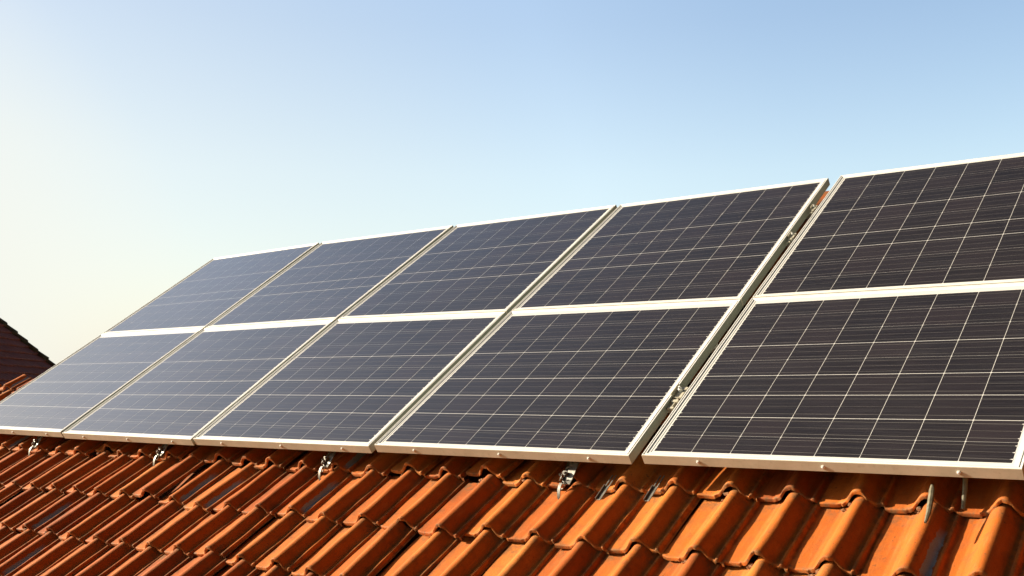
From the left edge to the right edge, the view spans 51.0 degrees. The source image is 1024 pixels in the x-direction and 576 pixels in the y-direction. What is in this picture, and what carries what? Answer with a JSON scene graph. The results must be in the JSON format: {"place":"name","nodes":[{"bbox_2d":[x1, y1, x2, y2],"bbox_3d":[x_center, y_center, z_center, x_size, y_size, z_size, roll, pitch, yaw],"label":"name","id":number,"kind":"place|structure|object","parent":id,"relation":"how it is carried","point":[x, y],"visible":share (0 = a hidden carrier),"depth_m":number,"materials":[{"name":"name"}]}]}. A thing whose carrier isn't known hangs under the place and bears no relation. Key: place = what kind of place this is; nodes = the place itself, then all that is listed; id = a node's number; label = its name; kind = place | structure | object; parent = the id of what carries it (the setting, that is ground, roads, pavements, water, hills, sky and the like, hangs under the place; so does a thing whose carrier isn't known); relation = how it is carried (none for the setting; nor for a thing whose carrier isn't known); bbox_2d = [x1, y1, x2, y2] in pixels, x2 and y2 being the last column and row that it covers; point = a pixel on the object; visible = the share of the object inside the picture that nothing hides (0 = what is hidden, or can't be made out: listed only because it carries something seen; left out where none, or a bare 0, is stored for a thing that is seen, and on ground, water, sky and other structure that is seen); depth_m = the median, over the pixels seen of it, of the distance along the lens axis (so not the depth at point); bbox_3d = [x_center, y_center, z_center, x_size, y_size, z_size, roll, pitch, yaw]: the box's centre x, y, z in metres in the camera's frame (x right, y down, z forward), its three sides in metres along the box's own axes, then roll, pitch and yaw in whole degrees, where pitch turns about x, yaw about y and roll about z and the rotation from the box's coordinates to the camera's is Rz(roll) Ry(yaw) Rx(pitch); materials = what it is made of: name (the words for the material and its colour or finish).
{"place":"outdoors","nodes":[
{"label":"outdoors","id":0,"kind":"place"},
{"bbox_2d":[0,318,55,393],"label":"neighbour house","id":1,"kind":"structure","parent":0,"point":[20,355],"depth_m":29.52,"materials":[{"name":"tile"}]},
{"bbox_2d":[0,0,1023,363],"label":"sky","id":2,"kind":"structure","parent":0,"point":[144,143],"materials":[{"name":"blue"}]},
{"bbox_3d":[-0.470,-0.209,6.565,4.819,0.035,0.034,-4,27,38],"label":"mounting rail","id":3,"kind":"object","parent":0,"visible":0},
{"bbox_2d":[512,178,829,310],"bbox_3d":[0.781,-0.196,5.220,1.207,0.049,1.170,-4,27,38],"label":"solar panel","id":4,"kind":"object","parent":3,"relation":"attached to","point":[726,245],"visible":1,"depth_m":5.15,"materials":[{"name":"glass"}]},
{"bbox_2d":[810,204,817,213],"bbox_3d":[1.407,-0.372,5.020,0.022,0.019,0.073,-4,27,38],"label":"clamp","id":5,"kind":"object","parent":3,"relation":"attached to","point":[813,207],"visible":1,"depth_m":5.03,"materials":[{"name":"metal"}]},
{"bbox_3d":[1.796,-0.255,4.476,1.162,0.035,0.034,-4,27,38],"label":"mounting rail","id":6,"kind":"object","parent":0,"visible":0},
{"bbox_2d":[752,153,1023,297],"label":"solar panel","id":7,"kind":"object","parent":6,"relation":"attached to","point":[955,223],"visible":1,"depth_m":4.44,"materials":[{"name":"glass"}]},
{"label":"ground","id":8,"kind":"structure","parent":0,"visible":0},
{"bbox_2d":[0,191,1023,575],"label":"tiled house","id":9,"kind":"structure","parent":8,"relation":"on","point":[74,507],"depth_m":3.95,"materials":[{"name":"tile"}]},
{"bbox_2d":[28,436,43,455],"bbox_3d":[-2.683,0.830,6.273,0.055,0.120,0.388,-4,27,38],"label":"roof hook","id":10,"kind":"object","parent":9,"relation":"attached to","point":[36,442],"visible":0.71,"depth_m":6.18,"materials":[{"name":"metal"}]},
{"bbox_2d":[153,444,168,466],"bbox_3d":[-1.708,0.758,5.501,0.057,0.120,0.388,-4,27,38],"label":"roof hook","id":11,"kind":"object","parent":9,"relation":"attached to","point":[162,449],"visible":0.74,"depth_m":5.41,"materials":[{"name":"metal"}]},
{"bbox_2d":[318,451,335,480],"bbox_3d":[-0.740,0.686,4.736,0.056,0.120,0.388,-4,27,38],"label":"roof hook","id":12,"kind":"object","parent":9,"relation":"attached to","point":[328,458],"visible":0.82,"depth_m":4.64,"materials":[{"name":"metal"}]},
{"bbox_2d":[557,461,579,499],"bbox_3d":[0.259,0.615,3.942,0.061,0.120,0.388,-4,27,38],"label":"roof hook","id":13,"kind":"object","parent":9,"relation":"attached to","point":[569,472],"visible":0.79,"depth_m":3.85,"materials":[{"name":"metal"}]},
{"bbox_2d":[595,475,616,499],"bbox_3d":[0.330,0.698,3.769,0.020,0.010,0.125,-5,32,42],"label":"tile clip","id":14,"kind":"object","parent":9,"relation":"attached to","point":[602,492],"visible":1,"depth_m":3.76,"materials":[{"name":"metal"}]},
{"bbox_2d":[644,475,664,501],"bbox_3d":[0.485,0.681,3.660,0.020,0.010,0.125,-5,32,42],"label":"tile clip","id":15,"kind":"object","parent":9,"relation":"attached to","point":[650,493],"visible":1,"depth_m":3.65,"materials":[{"name":"metal"}]},
{"bbox_2d":[924,484,934,523],"bbox_3d":[1.177,0.608,3.024,0.017,0.101,0.113,-3,-6,30],"label":"rod","id":16,"kind":"object","parent":9,"relation":"on","point":[930,500],"visible":1,"depth_m":3.02,"materials":[{"name":"silver metal"}]},
{"bbox_2d":[961,478,967,508],"bbox_3d":[1.285,0.580,3.046,0.017,0.095,0.035,-4,-7,38],"label":"rod","id":17,"kind":"object","parent":9,"relation":"on","point":[964,491],"visible":0.84,"depth_m":3.04,"materials":[{"name":"grey metal"}]},
{"bbox_3d":[-0.615,-0.071,6.367,4.819,0.035,0.034,-4,27,38],"label":"mounting rail","id":18,"kind":"object","parent":9,"relation":"attached to","visible":0},
{"bbox_2d":[103,243,318,333],"bbox_3d":[-2.099,0.020,7.476,1.220,0.051,1.138,-4,27,38],"label":"solar panel","id":19,"kind":"object","parent":18,"relation":"attached to","point":[208,293],"visible":1,"depth_m":7.43,"materials":[{"name":"glass"}]},
{"bbox_2d":[206,225,452,327],"bbox_3d":[-1.141,-0.061,6.730,1.208,0.046,1.163,-4,27,38],"label":"solar panel","id":20,"kind":"object","parent":18,"relation":"attached to","point":[334,279],"visible":0.98,"depth_m":6.68,"materials":[{"name":"glass"}]},
{"bbox_2d":[339,205,616,318],"bbox_3d":[-0.182,-0.131,5.978,1.200,0.048,1.180,-4,27,38],"label":"solar panel","id":21,"kind":"object","parent":18,"relation":"attached to","point":[508,265],"visible":0.99,"depth_m":5.92,"materials":[{"name":"glass"}]},
{"bbox_2d":[787,232,796,242],"bbox_3d":[1.252,-0.230,4.820,0.025,0.022,0.082,-4,27,38],"label":"clamp","id":22,"kind":"object","parent":18,"relation":"attached to","point":[791,235],"visible":1,"depth_m":4.83,"materials":[{"name":"metal"}]},
{"bbox_3d":[-1.297,0.581,5.435,4.819,0.035,0.034,-4,27,38],"label":"mounting rail","id":23,"kind":"object","parent":9,"relation":"attached to","visible":0},
{"bbox_2d":[0,328,203,436],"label":"solar panel","id":24,"kind":"object","parent":23,"relation":"attached to","point":[60,398],"visible":1,"depth_m":6.62,"materials":[{"name":"glass"}]},
{"bbox_2d":[62,319,335,445],"bbox_3d":[-1.725,0.503,5.929,1.202,0.055,1.118,-4,27,38],"label":"solar panel","id":25,"kind":"object","parent":23,"relation":"attached to","point":[188,391],"visible":1,"depth_m":5.86,"materials":[{"name":"glass"}]},
{"bbox_2d":[193,312,506,452],"bbox_3d":[-0.775,0.429,5.183,1.199,0.049,1.115,-4,27,38],"label":"solar panel","id":26,"kind":"object","parent":23,"relation":"attached to","point":[360,385],"visible":0.99,"depth_m":5.11,"materials":[{"name":"glass"}]},
{"bbox_2d":[374,299,742,463],"bbox_3d":[0.200,0.361,4.417,1.216,0.052,1.098,-4,27,38],"label":"solar panel","id":27,"kind":"object","parent":23,"relation":"attached to","point":[597,384],"visible":1,"depth_m":4.33,"materials":[{"name":"glass"}]},
{"bbox_2d":[667,383,688,409],"bbox_3d":[0.599,0.395,3.916,0.040,0.035,0.132,-4,27,38],"label":"clamp","id":28,"kind":"object","parent":27,"relation":"attached to","point":[677,393],"visible":0.95,"depth_m":3.93,"materials":[{"name":"metal"}]},
{"bbox_3d":[1.114,0.397,3.543,1.162,0.035,0.034,-4,27,38],"label":"mounting rail","id":29,"kind":"object","parent":9,"relation":"attached to","visible":0},
{"bbox_2d":[641,282,1023,479],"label":"solar panel","id":30,"kind":"object","parent":29,"relation":"attached to","point":[929,381],"visible":1,"depth_m":3.56,"materials":[{"name":"glass"}]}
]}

